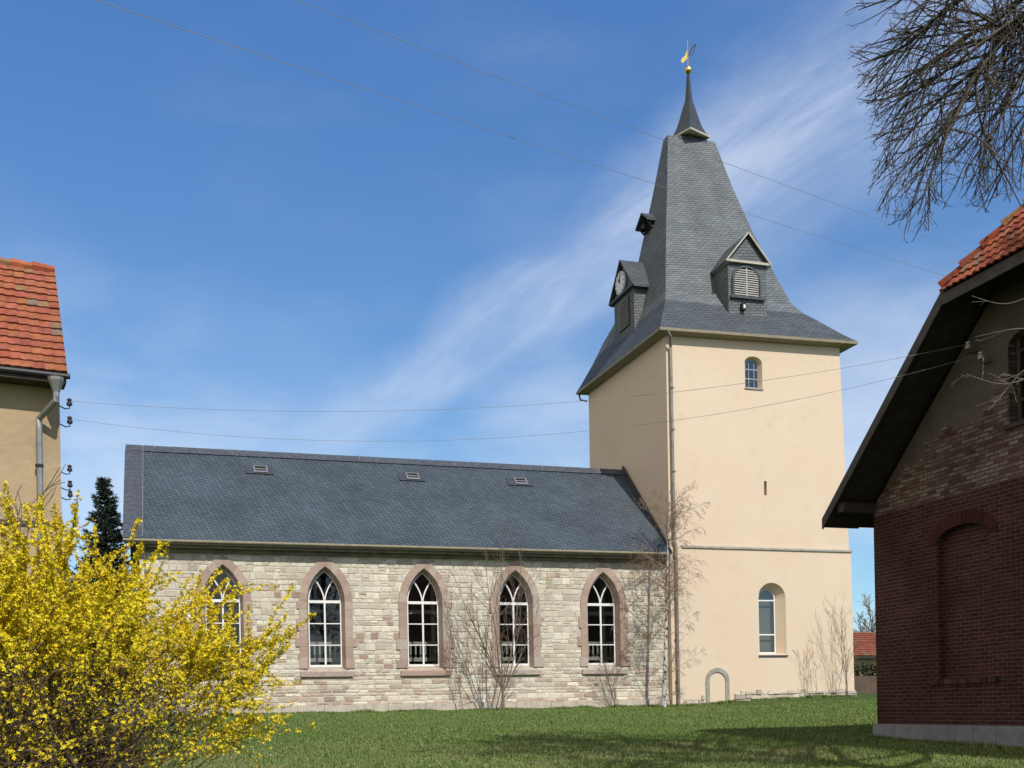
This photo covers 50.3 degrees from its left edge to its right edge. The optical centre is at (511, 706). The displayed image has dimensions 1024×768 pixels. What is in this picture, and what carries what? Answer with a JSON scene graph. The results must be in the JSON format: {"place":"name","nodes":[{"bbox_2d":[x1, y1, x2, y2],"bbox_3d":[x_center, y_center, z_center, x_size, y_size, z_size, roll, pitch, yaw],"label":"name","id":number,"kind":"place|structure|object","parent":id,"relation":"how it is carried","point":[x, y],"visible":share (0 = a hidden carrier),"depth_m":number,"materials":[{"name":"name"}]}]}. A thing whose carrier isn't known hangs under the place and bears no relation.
{"place":"outdoors","nodes":[
{"label":"outdoors","id":0,"kind":"place"},
{"bbox_2d":[0,0,1023,711],"label":"sky","id":1,"kind":"structure","parent":0,"point":[230,229],"materials":[{"name":"blue"}]},
{"bbox_2d":[96,0,944,275],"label":"wire","id":2,"kind":"object","parent":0,"point":[480,127],"visible":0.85,"depth_m":17.89,"materials":[{"name":"black metal"}]},
{"bbox_2d":[70,693,1023,767],"bbox_3d":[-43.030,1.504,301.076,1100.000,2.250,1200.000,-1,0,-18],"label":"ground","id":3,"kind":"structure","parent":0,"point":[868,696],"depth_m":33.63,"materials":[{"name":"green plant"}]},
{"bbox_2d":[0,464,65,676],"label":"bare shrub","id":4,"kind":"object","parent":3,"relation":"on","point":[46,489],"visible":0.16,"depth_m":12.82,"materials":[{"name":"brown plant"}]},
{"bbox_2d":[0,257,72,715],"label":"tiled house","id":5,"kind":"structure","parent":3,"relation":"on","point":[34,375],"depth_m":19.78,"materials":[{"name":"plaster"},{"name":"clay tile"}]},
{"bbox_2d":[73,344,966,411],"bbox_3d":[0.274,-6.156,20.446,16.901,1.195,0.007,-1,0,-2],"label":"wire","id":6,"kind":"object","parent":5,"relation":"attached to","point":[506,406],"visible":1,"depth_m":20.42,"materials":[{"name":"black metal"}]},
{"bbox_2d":[73,355,977,440],"bbox_3d":[0.333,-5.713,20.288,16.992,1.484,0.007,-1,0,-1],"label":"wire","id":7,"kind":"object","parent":5,"relation":"attached to","point":[535,435],"visible":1,"depth_m":20.30,"materials":[{"name":"black metal"}]},
{"bbox_2d":[65,476,141,715],"bbox_3d":[-17.781,-4.781,48.001,5.062,10.734,5.166,-1,0,-18],"label":"spruce","id":8,"kind":"object","parent":3,"relation":"on","point":[108,514],"visible":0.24,"depth_m":47.67,"materials":[{"name":"green plant"}]},
{"bbox_2d":[0,480,315,767],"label":"forsythia bush","id":9,"kind":"object","parent":3,"relation":"on","point":[57,633],"visible":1,"depth_m":8.67,"materials":[{"name":"yellow plant"}]},
{"bbox_2d":[430,592,465,709],"bbox_3d":[-2.698,-2.251,45.782,1.581,5.015,2.140,-1,0,-18],"label":"bare shrub","id":10,"kind":"object","parent":3,"relation":"on","point":[459,682],"visible":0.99,"depth_m":45.93,"materials":[{"name":"plant"}]},
{"bbox_2d":[122,40,857,714],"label":"church","id":11,"kind":"structure","parent":3,"relation":"on","point":[364,554],"depth_m":49.88,"materials":[{"name":"paint"}]},
{"bbox_2d":[192,555,254,677],"bbox_3d":[-11.650,-3.624,43.920,2.455,4.940,0.510,-1,0,-18],"label":"window","id":12,"kind":"structure","parent":11,"relation":"in","point":[227,566],"depth_m":43.98,"materials":[{"name":"red stone"}]},
{"bbox_2d":[296,557,356,676],"bbox_3d":[-7.727,-3.700,45.165,2.513,4.940,0.510,-1,0,-18],"label":"window","id":13,"kind":"structure","parent":11,"relation":"in","point":[347,642],"depth_m":45.18,"materials":[{"name":"red stone"}]},
{"bbox_2d":[396,559,453,675],"bbox_3d":[-3.755,-3.777,46.425,2.506,4.940,0.510,-1,0,-18],"label":"window","id":14,"kind":"structure","parent":11,"relation":"in","point":[424,568],"depth_m":46.45,"materials":[{"name":"red stone"}]},
{"bbox_2d":[489,561,543,674],"bbox_3d":[0.133,-3.853,47.659,2.450,4.940,0.510,-1,0,-18],"label":"window","id":15,"kind":"structure","parent":11,"relation":"in","point":[535,659],"depth_m":47.71,"materials":[{"name":"red stone"}]},
{"bbox_2d":[578,563,630,673],"bbox_3d":[4.050,-3.930,48.902,2.518,4.940,0.510,-1,0,-18],"label":"window","id":16,"kind":"structure","parent":11,"relation":"in","point":[616,589],"depth_m":48.95,"materials":[{"name":"red stone"}]},
{"bbox_2d":[745,360,762,389],"bbox_3d":[11.241,-15.517,50.976,0.970,1.450,0.300,-1,0,-18],"label":"tower window","id":17,"kind":"structure","parent":11,"relation":"in","point":[754,388],"depth_m":51.08,"materials":[{"name":"white wood"}]},
{"bbox_2d":[758,589,787,656],"bbox_3d":[12.136,-3.947,51.215,1.550,3.220,0.510,-1,0,-18],"label":"tower window","id":18,"kind":"structure","parent":11,"relation":"in","point":[773,600],"depth_m":51.44,"materials":[{"name":"wood"}]},
{"bbox_2d":[432,514,551,709],"bbox_3d":[-0.928,-4.071,45.829,4.523,8.741,3.863,-1,0,40],"label":"young tree","id":19,"kind":"object","parent":3,"relation":"on","point":[502,685],"visible":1,"depth_m":45.67,"materials":[{"name":"brown plant"}]},
{"bbox_2d":[192,707,948,765],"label":"daisies","id":20,"kind":"object","parent":3,"relation":"on","point":[574,745],"visible":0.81,"depth_m":22.11,"materials":[{"name":"white plant"}]},
{"bbox_2d":[590,650,624,706],"bbox_3d":[4.357,-1.232,48.094,1.603,2.702,1.548,-1,0,-5],"label":"bare shrub","id":21,"kind":"object","parent":3,"relation":"on","point":[608,681],"visible":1,"depth_m":48.26,"materials":[{"name":"plant"}]},
{"bbox_2d":[610,480,709,706],"bbox_3d":[6.657,-4.846,47.973,4.577,10.002,4.578,-1,0,-18],"label":"birch","id":22,"kind":"object","parent":3,"relation":"on","point":[666,637],"visible":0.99,"depth_m":47.94,"materials":[{"name":"brown plant"}]},
{"bbox_2d":[792,645,820,697],"bbox_3d":[13.839,-1.806,51.328,1.477,2.934,0.816,-1,0,8],"label":"bare shrub","id":23,"kind":"object","parent":3,"relation":"on","point":[808,669],"visible":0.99,"depth_m":51.19,"materials":[{"name":"brown plant"}]},
{"bbox_2d":[822,591,864,697],"bbox_3d":[15.578,-2.908,51.318,1.989,5.068,2.089,-1,0,10],"label":"bare shrub","id":24,"kind":"object","parent":3,"relation":"on","point":[843,657],"visible":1,"depth_m":51.12,"materials":[{"name":"brown plant"}]},
{"bbox_2d":[853,632,875,674],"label":"house","id":25,"kind":"structure","parent":3,"relation":"on","point":[868,653],"depth_m":83.00,"materials":[{"name":"tile"}]},
{"bbox_2d":[853,594,875,631],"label":"tree","id":26,"kind":"object","parent":3,"relation":"on","point":[866,627],"visible":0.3,"depth_m":96.79,"materials":[{"name":"brown plant"}]},
{"bbox_2d":[854,662,875,675],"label":"hedge","id":27,"kind":"object","parent":3,"relation":"on","point":[865,669],"visible":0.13,"depth_m":73.74,"materials":[{"name":"green plant"}]},
{"bbox_2d":[854,676,876,692],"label":"board fence","id":28,"kind":"object","parent":3,"relation":"on","point":[865,684],"visible":0.05,"depth_m":66.33,"materials":[{"name":"brown wood"}]},
{"bbox_2d":[822,199,1023,747],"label":"brick building","id":29,"kind":"structure","parent":3,"relation":"on","point":[930,490],"depth_m":21.47,"materials":[{"name":"brick"}]},
{"bbox_2d":[1003,337,1023,430],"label":"gable window","id":30,"kind":"structure","parent":29,"relation":"in","point":[1020,341],"depth_m":20.02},
{"bbox_2d":[844,0,1023,409],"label":"bare tree","id":31,"kind":"object","parent":3,"relation":"on","point":[1007,28],"visible":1,"depth_m":10.15,"materials":[{"name":"brown plant"}]},
{"bbox_2d":[297,0,970,252],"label":"wire","id":32,"kind":"object","parent":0,"point":[599,115],"visible":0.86,"depth_m":18.97,"materials":[{"name":"black metal"}]}
]}

